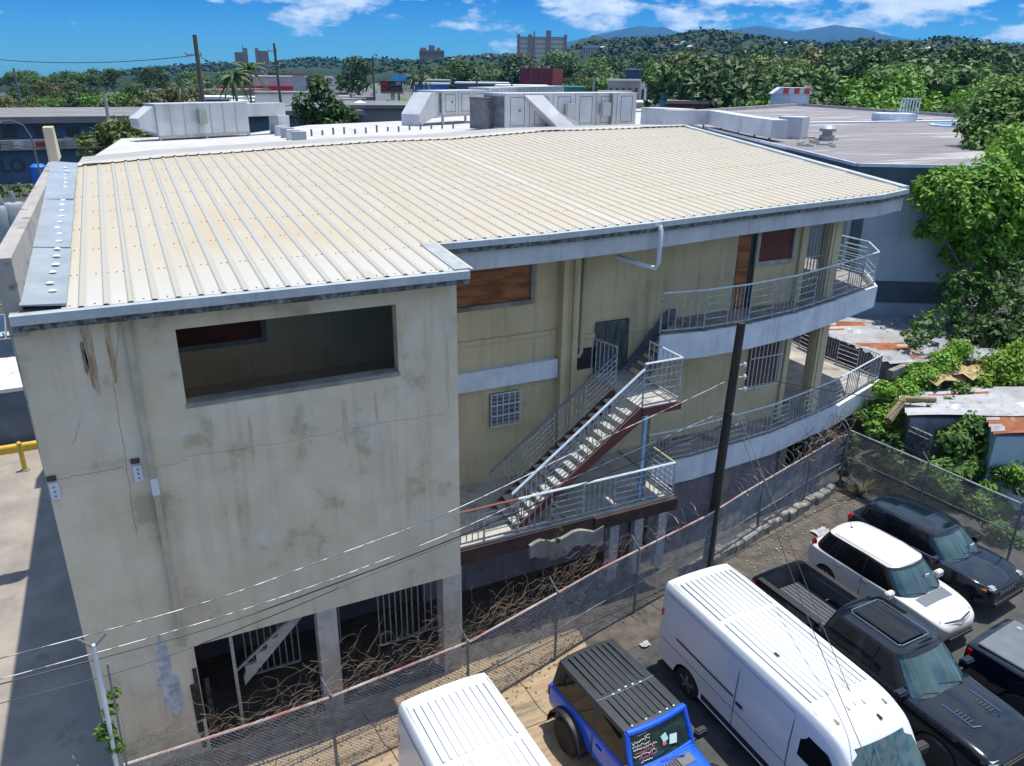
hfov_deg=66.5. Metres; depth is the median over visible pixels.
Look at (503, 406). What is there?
window
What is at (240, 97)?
building
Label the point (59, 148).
cable
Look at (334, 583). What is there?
cable
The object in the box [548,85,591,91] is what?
market hall
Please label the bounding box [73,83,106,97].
broadleaf tree
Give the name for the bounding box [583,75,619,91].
broadleaf tree
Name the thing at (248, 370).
building
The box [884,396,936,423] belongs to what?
log
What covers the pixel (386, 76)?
hills
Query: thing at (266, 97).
store
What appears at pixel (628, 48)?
hill forest
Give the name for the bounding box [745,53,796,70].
broadleaf tree
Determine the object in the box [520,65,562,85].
warehouse
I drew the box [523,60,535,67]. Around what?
broadleaf tree
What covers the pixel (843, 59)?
broadleaf tree
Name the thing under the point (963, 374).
plywood sheet
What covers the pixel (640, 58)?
broadleaf tree
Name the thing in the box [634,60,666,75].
broadleaf tree
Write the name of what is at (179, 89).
palm tree
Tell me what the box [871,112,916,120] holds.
skylight
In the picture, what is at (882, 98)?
broadleaf tree
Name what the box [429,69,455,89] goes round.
broadleaf tree
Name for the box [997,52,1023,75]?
broadleaf tree
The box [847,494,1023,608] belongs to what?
suv
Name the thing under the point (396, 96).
verge
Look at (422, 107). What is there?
air conditioner
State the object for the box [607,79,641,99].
house
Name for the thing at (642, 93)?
house
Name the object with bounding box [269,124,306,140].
duct steps
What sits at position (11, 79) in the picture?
broadleaf tree
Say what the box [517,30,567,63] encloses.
apartment slab
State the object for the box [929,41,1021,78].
broadleaf tree
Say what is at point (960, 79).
broadleaf tree
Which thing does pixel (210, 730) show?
dry vine
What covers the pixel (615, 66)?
broadleaf tree
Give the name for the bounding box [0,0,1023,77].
sky
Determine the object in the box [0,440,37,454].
guard rail
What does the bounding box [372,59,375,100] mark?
utility pole
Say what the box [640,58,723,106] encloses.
broadleaf tree
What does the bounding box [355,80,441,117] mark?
road
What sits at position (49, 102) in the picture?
broadleaf tree
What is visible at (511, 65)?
broadleaf tree
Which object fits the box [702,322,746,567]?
utility pole
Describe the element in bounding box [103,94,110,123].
utility pole
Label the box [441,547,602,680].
dry vine
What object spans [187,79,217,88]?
broadleaf tree
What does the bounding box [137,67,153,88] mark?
broadleaf tree
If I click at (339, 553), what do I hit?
cable
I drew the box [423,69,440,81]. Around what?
broadleaf tree
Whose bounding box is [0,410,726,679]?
cable
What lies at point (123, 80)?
hills
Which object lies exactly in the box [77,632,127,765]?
fence post
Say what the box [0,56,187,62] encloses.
cable
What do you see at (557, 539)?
weed
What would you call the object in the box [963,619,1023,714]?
pickup truck
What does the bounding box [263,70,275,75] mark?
broadleaf tree
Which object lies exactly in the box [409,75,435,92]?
palm tree
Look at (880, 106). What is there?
broadleaf tree
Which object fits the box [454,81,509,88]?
store
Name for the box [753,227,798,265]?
boarded window
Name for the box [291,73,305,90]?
dealership
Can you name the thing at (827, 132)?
roof fan
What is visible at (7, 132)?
window
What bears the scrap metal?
on the warehouse at (909, 267)
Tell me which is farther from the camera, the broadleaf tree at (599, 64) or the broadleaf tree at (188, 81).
the broadleaf tree at (599, 64)
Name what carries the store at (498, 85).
on the ground
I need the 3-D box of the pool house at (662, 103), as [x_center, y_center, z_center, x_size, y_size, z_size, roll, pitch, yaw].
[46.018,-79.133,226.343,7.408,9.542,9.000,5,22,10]
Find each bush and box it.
[0,184,10,195]
[10,182,32,195]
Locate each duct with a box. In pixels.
[129,101,289,140]
[640,107,694,127]
[663,110,809,140]
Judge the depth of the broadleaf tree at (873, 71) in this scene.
162.02 m
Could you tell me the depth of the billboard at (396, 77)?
277.00 m
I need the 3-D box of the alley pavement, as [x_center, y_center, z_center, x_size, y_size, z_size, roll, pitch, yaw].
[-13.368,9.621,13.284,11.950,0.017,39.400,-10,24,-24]
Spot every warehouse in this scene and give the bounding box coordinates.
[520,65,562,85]
[691,103,1000,323]
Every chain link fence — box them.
[71,423,848,765]
[840,419,1023,575]
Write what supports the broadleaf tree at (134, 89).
on the ground
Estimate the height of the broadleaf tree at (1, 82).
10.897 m
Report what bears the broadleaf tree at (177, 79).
on the ground
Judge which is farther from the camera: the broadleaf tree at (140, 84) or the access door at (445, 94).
the broadleaf tree at (140, 84)
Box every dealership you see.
[217,75,306,90]
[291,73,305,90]
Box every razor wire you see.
[635,502,706,553]
[730,425,845,496]
[819,428,859,461]
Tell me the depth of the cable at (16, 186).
43.13 m
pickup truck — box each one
[751,560,1023,765]
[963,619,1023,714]
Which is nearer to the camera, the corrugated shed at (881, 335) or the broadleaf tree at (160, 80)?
the corrugated shed at (881, 335)
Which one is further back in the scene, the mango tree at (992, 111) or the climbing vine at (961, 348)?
the mango tree at (992, 111)
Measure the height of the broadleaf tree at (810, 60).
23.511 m
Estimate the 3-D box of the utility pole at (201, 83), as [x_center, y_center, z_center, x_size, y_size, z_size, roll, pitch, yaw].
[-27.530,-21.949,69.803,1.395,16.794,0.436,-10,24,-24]
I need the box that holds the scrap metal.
[790,137,837,146]
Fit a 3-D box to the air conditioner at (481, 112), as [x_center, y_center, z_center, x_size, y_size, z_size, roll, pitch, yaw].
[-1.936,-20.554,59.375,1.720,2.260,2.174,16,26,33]
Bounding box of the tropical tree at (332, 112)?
[291,77,360,125]
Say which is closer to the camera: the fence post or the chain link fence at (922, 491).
the fence post
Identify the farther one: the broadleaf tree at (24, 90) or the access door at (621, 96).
the broadleaf tree at (24, 90)
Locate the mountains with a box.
[567,25,917,46]
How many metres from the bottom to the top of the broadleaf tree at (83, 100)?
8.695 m
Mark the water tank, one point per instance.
(35, 175)
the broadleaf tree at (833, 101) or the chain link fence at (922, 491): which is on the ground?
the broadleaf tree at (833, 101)
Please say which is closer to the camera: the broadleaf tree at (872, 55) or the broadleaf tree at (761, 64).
the broadleaf tree at (872, 55)
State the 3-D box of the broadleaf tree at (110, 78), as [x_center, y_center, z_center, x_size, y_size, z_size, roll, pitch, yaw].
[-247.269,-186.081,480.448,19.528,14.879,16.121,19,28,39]
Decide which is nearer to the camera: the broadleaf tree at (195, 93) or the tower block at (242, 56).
the broadleaf tree at (195, 93)
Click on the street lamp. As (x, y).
(36, 158)
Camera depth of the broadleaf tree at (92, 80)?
570.36 m
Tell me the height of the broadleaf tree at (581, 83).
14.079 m
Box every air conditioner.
[401,89,488,125]
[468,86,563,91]
[469,96,495,128]
[484,92,637,130]
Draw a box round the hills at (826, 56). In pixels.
[715,51,1023,69]
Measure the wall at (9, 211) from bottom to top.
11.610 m
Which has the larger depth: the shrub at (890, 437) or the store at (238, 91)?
the store at (238, 91)
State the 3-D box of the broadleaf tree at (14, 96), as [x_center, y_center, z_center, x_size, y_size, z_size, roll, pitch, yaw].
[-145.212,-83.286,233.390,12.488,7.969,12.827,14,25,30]
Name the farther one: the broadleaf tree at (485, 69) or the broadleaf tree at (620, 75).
the broadleaf tree at (485, 69)
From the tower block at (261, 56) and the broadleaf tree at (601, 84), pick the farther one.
the tower block at (261, 56)
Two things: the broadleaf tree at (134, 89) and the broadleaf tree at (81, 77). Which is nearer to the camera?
the broadleaf tree at (134, 89)
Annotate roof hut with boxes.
[770,87,811,105]
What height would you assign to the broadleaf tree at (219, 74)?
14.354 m
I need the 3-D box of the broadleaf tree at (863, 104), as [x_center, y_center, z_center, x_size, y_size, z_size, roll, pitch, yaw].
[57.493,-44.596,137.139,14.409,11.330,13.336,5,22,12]
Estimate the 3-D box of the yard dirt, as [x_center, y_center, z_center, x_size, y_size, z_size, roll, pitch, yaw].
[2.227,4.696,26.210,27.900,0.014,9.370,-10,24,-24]
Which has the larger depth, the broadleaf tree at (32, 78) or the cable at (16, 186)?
the broadleaf tree at (32, 78)
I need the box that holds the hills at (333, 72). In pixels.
[176,60,401,84]
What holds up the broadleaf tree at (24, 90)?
on the ground
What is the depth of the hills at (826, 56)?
643.85 m
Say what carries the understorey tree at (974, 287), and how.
on the lot asphalt
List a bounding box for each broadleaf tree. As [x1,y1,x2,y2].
[0,78,7,86]
[0,91,38,107]
[2,69,23,86]
[3,90,39,105]
[8,83,34,97]
[19,69,40,80]
[19,74,51,90]
[19,100,46,107]
[27,79,62,98]
[35,95,67,106]
[47,73,76,92]
[51,70,78,80]
[54,88,96,106]
[58,80,80,97]
[66,71,89,86]
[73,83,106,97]
[77,92,98,106]
[80,73,100,87]
[83,67,104,85]
[87,90,138,106]
[96,68,121,91]
[96,90,165,106]
[118,81,151,98]
[118,84,144,99]
[132,69,153,83]
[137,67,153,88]
[144,82,197,102]
[148,65,170,85]
[152,72,170,87]
[175,73,186,82]
[178,70,203,82]
[179,77,197,86]
[184,84,218,101]
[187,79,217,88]
[194,74,212,86]
[214,71,243,85]
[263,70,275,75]
[280,70,291,75]
[306,73,324,90]
[334,55,372,94]
[403,70,417,88]
[415,66,441,80]
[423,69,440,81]
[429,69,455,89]
[440,60,475,89]
[445,59,485,89]
[471,64,493,74]
[481,71,505,81]
[482,61,495,70]
[488,69,518,80]
[496,53,537,83]
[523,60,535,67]
[538,48,581,68]
[548,55,580,83]
[555,65,585,74]
[558,66,612,85]
[573,75,592,85]
[577,60,593,71]
[583,56,611,76]
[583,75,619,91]
[587,52,637,75]
[602,71,625,81]
[626,51,657,68]
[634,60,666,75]
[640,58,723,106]
[644,51,683,68]
[646,50,692,99]
[650,45,771,104]
[660,47,769,108]
[724,63,847,105]
[730,44,781,61]
[743,60,849,93]
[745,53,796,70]
[746,94,770,105]
[749,79,818,105]
[762,43,839,83]
[789,45,818,58]
[810,89,860,106]
[811,44,867,98]
[831,45,884,65]
[836,65,928,110]
[838,95,872,107]
[846,94,899,107]
[847,80,928,111]
[848,46,905,80]
[853,63,955,111]
[863,56,970,79]
[869,99,909,110]
[876,40,931,66]
[886,46,948,71]
[910,60,998,110]
[920,81,1001,111]
[924,96,982,111]
[926,38,1005,68]
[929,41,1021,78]
[930,94,980,113]
[989,57,1023,77]
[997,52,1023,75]
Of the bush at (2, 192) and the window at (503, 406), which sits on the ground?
the bush at (2, 192)
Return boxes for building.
[0,111,154,183]
[0,124,909,765]
[95,112,645,162]
[178,93,254,101]
[231,96,255,102]
[253,97,362,101]
[320,90,348,94]
[322,93,372,100]
[582,45,598,55]
[636,100,659,108]
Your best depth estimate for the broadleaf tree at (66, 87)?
343.31 m
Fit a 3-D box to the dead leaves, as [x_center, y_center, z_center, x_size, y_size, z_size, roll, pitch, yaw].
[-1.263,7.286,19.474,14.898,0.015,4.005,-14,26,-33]
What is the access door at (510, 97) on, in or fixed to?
in the air conditioner at (529, 109)
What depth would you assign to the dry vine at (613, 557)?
20.68 m
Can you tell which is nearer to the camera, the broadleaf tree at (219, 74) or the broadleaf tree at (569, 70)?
the broadleaf tree at (569, 70)
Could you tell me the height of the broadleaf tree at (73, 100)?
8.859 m
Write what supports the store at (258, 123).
on the ground
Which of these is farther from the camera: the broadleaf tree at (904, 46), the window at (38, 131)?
the broadleaf tree at (904, 46)
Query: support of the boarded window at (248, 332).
in the building at (248, 370)
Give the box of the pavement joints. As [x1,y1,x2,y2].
[361,666,558,760]
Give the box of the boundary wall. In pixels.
[886,333,983,379]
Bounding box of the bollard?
[16,441,29,471]
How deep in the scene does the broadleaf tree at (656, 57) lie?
483.57 m
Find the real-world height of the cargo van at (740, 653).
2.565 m
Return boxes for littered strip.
[577,482,866,650]
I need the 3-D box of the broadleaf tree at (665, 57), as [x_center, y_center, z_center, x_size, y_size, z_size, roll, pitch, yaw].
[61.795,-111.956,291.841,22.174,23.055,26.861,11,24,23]
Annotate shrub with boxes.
[875,430,1008,522]
[913,460,1023,550]
[928,410,989,490]
[946,298,1023,349]
[975,460,1023,512]
[982,460,1023,499]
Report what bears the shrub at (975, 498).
on the lot asphalt
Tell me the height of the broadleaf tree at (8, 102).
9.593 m
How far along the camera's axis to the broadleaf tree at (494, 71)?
522.16 m
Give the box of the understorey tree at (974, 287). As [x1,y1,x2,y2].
[899,255,1023,350]
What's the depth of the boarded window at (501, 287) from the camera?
20.79 m
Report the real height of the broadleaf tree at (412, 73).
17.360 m
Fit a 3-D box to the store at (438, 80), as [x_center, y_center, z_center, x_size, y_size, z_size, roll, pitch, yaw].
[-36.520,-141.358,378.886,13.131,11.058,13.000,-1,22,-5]
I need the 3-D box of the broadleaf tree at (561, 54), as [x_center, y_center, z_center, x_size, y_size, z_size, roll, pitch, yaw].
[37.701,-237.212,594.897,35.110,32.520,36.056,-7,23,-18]
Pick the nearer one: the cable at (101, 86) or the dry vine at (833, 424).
the dry vine at (833, 424)
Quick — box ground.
[0,79,1023,313]
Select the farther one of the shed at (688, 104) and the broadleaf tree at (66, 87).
the broadleaf tree at (66, 87)
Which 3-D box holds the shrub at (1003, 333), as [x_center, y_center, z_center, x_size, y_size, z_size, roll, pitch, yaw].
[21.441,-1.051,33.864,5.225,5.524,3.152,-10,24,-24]
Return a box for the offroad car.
[547,639,718,765]
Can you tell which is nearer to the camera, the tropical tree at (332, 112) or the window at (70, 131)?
the tropical tree at (332, 112)
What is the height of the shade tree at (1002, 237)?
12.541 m
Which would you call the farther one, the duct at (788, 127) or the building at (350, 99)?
the building at (350, 99)
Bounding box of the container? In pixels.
[0,357,35,445]
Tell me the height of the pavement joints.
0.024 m
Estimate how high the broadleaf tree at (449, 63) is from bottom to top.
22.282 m
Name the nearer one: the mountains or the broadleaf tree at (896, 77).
the broadleaf tree at (896, 77)
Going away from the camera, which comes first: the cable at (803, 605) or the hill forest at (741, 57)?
the cable at (803, 605)
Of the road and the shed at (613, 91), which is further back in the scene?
the road
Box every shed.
[597,90,631,91]
[666,99,711,109]
[792,316,1016,443]
[892,387,1023,486]
[969,415,1023,509]
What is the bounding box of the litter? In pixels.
[725,496,855,579]
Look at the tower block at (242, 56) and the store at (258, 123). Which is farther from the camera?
the tower block at (242, 56)
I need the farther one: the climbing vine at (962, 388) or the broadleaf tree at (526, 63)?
the broadleaf tree at (526, 63)
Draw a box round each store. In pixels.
[0,106,364,132]
[150,88,270,95]
[204,95,230,101]
[253,91,320,105]
[323,100,407,122]
[415,82,450,91]
[425,79,449,82]
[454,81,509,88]
[494,84,547,86]
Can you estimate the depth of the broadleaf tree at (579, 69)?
514.69 m
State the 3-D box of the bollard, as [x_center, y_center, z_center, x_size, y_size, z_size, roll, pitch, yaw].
[-18.179,2.723,28.962,0.320,1.200,0.320,-10,24,-24]
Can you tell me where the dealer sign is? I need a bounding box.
[325,76,334,97]
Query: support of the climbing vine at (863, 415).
on the lot asphalt
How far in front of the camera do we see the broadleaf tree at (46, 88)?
295.62 m
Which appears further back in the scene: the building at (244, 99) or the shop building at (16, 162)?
the building at (244, 99)
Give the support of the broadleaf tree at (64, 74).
on the ground
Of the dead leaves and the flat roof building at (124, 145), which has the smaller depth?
the dead leaves
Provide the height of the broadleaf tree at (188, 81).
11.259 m
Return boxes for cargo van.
[398,673,551,765]
[656,564,928,765]
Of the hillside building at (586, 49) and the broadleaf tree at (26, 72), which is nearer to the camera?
the broadleaf tree at (26, 72)
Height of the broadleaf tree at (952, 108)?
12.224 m
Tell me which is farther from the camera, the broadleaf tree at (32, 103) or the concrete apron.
the broadleaf tree at (32, 103)
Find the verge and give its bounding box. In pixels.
[371,85,408,100]
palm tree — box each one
[168,82,192,101]
[210,68,256,102]
[226,62,273,102]
[401,73,423,92]
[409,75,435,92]
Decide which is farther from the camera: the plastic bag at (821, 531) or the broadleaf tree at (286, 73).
the broadleaf tree at (286, 73)
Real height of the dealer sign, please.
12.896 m
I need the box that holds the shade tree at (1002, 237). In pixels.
[901,121,1023,336]
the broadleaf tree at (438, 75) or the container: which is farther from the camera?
the broadleaf tree at (438, 75)
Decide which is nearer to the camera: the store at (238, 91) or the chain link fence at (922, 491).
the chain link fence at (922, 491)
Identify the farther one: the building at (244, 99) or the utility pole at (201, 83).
the building at (244, 99)
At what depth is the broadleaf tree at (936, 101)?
143.93 m
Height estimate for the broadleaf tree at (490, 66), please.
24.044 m
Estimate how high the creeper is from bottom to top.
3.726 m
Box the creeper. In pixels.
[91,687,127,762]
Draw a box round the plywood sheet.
[909,363,1006,385]
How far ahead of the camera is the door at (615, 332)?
23.00 m
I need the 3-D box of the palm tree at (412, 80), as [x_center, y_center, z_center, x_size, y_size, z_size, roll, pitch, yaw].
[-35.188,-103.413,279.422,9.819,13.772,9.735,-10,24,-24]
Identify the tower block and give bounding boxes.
[234,46,248,70]
[255,48,269,75]
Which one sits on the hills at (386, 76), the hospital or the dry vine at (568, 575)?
the hospital
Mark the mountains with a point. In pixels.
(829, 33)
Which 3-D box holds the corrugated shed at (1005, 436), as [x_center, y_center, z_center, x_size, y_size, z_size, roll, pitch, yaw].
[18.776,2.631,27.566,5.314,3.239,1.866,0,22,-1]
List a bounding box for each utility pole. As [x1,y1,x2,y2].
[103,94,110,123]
[185,35,204,101]
[264,43,281,102]
[349,70,351,97]
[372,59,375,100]
[420,64,421,89]
[592,76,594,91]
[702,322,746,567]
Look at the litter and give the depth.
25.67 m
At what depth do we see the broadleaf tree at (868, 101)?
137.78 m
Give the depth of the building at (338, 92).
404.40 m
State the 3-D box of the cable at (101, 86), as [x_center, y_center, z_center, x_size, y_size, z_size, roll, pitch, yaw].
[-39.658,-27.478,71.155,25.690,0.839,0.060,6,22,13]
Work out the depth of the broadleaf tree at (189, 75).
589.79 m
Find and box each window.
[1,128,17,136]
[34,127,43,135]
[65,127,79,135]
[175,319,267,352]
[456,264,535,312]
[489,389,521,427]
[745,340,784,388]
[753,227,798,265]
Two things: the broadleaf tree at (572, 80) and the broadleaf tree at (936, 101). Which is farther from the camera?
the broadleaf tree at (572, 80)
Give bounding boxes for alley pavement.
[0,449,113,765]
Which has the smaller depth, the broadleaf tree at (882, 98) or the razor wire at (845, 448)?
the razor wire at (845, 448)
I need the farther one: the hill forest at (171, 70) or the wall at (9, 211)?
the hill forest at (171, 70)
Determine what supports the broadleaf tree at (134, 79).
on the ground
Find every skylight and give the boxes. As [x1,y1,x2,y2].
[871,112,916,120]
[929,123,974,127]
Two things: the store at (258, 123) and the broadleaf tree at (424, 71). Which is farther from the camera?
the broadleaf tree at (424, 71)
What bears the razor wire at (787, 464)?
attached to the chain link fence at (733, 513)
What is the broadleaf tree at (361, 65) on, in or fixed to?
on the ground
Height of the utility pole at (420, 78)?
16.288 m
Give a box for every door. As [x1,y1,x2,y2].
[445,94,455,111]
[510,97,524,125]
[579,96,592,123]
[593,318,629,372]
[600,96,612,122]
[620,96,632,121]
[731,234,751,309]
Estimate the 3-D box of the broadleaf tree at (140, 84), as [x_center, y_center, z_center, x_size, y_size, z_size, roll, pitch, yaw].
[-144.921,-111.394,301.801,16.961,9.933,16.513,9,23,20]
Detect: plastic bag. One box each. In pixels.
[639,640,650,646]
[811,526,829,536]
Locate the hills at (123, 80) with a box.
[0,76,178,92]
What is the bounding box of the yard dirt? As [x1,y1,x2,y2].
[196,426,852,747]
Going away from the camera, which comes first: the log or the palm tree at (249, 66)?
the log
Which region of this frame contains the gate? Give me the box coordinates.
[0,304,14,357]
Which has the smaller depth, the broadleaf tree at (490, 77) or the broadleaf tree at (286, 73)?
the broadleaf tree at (490, 77)
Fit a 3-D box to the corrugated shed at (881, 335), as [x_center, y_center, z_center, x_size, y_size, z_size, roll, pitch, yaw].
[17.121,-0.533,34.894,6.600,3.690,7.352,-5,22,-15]
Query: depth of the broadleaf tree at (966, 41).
342.56 m
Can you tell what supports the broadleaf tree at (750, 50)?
on the ground
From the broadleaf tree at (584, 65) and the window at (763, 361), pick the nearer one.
the window at (763, 361)
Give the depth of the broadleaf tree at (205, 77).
516.49 m
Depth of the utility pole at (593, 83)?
157.89 m
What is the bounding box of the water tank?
[30,164,45,185]
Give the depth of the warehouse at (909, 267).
37.15 m
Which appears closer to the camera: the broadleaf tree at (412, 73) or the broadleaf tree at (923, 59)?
the broadleaf tree at (923, 59)
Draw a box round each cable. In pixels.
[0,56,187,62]
[0,143,108,148]
[0,185,33,186]
[0,378,730,658]
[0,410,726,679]
[0,425,723,684]
[0,538,460,703]
[3,80,190,86]
[199,56,272,73]
[734,416,869,765]
[738,413,881,765]
[747,375,904,401]
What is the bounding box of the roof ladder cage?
[899,98,921,119]
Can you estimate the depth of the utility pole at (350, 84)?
274.93 m
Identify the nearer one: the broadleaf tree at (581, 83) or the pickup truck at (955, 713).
the pickup truck at (955, 713)
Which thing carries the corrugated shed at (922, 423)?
on the lot asphalt
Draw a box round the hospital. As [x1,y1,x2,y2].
[419,45,443,61]
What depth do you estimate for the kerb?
25.71 m
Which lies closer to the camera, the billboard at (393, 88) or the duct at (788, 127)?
the duct at (788, 127)
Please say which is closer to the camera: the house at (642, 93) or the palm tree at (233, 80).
the palm tree at (233, 80)
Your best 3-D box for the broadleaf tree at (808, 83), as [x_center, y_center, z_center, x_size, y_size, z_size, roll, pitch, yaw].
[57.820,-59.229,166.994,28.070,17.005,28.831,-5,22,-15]
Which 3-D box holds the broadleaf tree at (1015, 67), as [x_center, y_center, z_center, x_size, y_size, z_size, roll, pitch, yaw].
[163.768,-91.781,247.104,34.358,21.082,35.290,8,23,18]
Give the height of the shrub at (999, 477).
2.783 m
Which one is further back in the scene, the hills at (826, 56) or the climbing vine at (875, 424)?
the hills at (826, 56)
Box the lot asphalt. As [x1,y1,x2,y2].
[217,275,1023,765]
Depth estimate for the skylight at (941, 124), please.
63.64 m
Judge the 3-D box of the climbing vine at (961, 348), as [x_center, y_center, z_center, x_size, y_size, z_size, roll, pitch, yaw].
[15.938,0.802,30.520,6.735,4.410,2.186,-17,27,-37]
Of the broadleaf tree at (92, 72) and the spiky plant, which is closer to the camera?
the spiky plant
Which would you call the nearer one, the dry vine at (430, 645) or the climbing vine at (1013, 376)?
the dry vine at (430, 645)
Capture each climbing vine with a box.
[840,397,877,469]
[862,418,946,484]
[869,335,978,447]
[926,380,973,406]
[963,336,1023,388]
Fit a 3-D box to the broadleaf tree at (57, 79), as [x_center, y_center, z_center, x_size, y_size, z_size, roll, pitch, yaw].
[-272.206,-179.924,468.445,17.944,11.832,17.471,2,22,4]
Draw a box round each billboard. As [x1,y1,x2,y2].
[380,81,401,100]
[391,75,406,100]
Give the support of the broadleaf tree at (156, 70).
on the ground
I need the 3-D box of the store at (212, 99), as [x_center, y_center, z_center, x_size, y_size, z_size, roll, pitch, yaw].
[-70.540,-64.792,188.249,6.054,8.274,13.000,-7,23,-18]
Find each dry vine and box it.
[46,650,358,765]
[243,592,516,762]
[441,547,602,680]
[559,496,673,635]
[789,392,861,491]
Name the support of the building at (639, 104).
on the ground
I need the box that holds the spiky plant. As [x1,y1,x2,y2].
[842,473,878,495]
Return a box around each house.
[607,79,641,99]
[625,68,642,88]
[639,81,646,99]
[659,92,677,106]
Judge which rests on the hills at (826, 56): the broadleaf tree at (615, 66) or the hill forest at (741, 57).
the hill forest at (741, 57)
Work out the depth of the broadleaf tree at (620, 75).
366.96 m
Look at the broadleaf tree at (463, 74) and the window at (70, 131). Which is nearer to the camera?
the window at (70, 131)
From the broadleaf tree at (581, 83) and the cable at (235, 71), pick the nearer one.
the cable at (235, 71)
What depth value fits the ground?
97.32 m
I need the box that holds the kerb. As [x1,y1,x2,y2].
[678,482,835,576]
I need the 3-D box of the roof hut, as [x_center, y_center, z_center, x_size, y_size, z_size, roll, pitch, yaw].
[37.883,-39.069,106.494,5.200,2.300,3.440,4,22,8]
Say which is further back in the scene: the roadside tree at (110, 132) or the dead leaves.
the roadside tree at (110, 132)
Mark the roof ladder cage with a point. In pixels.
(910, 106)
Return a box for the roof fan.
[819,125,836,140]
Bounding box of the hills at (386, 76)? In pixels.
[361,31,994,83]
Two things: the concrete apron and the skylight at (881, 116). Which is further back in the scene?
the skylight at (881, 116)
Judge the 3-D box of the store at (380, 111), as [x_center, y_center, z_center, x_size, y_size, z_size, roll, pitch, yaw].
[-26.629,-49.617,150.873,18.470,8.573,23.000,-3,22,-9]
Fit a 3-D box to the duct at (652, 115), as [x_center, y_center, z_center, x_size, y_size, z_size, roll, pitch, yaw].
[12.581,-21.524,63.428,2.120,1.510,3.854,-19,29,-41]
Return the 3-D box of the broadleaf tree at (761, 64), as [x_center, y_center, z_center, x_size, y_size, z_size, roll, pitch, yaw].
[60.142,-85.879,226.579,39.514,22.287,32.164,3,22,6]
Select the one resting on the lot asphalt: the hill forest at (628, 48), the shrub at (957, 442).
the shrub at (957, 442)
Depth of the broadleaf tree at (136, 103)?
140.88 m
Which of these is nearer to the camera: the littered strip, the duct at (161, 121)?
the littered strip
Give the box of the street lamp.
[0,120,40,174]
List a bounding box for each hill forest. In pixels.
[1,54,412,79]
[354,26,1023,75]
[715,52,1019,68]
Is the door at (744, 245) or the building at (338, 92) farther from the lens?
the building at (338, 92)
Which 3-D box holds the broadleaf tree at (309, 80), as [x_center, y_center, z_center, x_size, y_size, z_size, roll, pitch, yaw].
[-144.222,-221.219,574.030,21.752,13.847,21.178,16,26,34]
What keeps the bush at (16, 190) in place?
on the ground
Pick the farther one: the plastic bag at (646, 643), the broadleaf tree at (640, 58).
the broadleaf tree at (640, 58)
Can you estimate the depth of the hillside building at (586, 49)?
1190.57 m
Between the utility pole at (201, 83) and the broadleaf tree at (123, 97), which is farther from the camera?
the broadleaf tree at (123, 97)
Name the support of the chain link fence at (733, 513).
on the littered strip
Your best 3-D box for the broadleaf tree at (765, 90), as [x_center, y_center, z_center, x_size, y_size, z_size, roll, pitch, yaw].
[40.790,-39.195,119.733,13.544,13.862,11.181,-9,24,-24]
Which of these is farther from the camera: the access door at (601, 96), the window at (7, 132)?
the window at (7, 132)
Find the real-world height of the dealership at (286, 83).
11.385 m
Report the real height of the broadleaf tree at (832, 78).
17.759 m
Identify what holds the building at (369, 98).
on the ground
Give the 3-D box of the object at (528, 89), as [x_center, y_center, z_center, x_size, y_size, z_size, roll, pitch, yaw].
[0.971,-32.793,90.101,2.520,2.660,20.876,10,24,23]
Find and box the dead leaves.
[214,569,667,765]
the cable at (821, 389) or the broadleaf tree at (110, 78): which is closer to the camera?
the cable at (821, 389)
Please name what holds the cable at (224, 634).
attached to the building at (248, 370)
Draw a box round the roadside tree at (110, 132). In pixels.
[74,114,157,159]
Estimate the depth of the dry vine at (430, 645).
16.69 m
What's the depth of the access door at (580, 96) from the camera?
62.52 m
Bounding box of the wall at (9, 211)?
[0,191,61,543]
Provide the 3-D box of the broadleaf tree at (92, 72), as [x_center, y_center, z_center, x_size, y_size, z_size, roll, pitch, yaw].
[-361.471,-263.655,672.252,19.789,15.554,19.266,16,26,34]
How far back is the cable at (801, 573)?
18.07 m
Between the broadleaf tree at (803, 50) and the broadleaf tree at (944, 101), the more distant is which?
the broadleaf tree at (803, 50)
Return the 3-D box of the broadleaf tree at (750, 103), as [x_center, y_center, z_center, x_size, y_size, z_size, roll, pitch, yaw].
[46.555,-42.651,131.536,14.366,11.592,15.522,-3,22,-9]
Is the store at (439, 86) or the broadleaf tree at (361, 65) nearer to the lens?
the store at (439, 86)
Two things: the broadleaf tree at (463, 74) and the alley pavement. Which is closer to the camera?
the alley pavement
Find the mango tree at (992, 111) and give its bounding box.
[951,71,1023,322]
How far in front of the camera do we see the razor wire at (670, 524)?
21.62 m
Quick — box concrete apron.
[163,629,599,765]
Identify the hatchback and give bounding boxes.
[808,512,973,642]
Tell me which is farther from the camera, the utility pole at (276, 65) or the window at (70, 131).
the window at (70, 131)
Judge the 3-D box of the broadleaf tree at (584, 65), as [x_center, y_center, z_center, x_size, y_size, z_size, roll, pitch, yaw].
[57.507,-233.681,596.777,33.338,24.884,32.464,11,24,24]

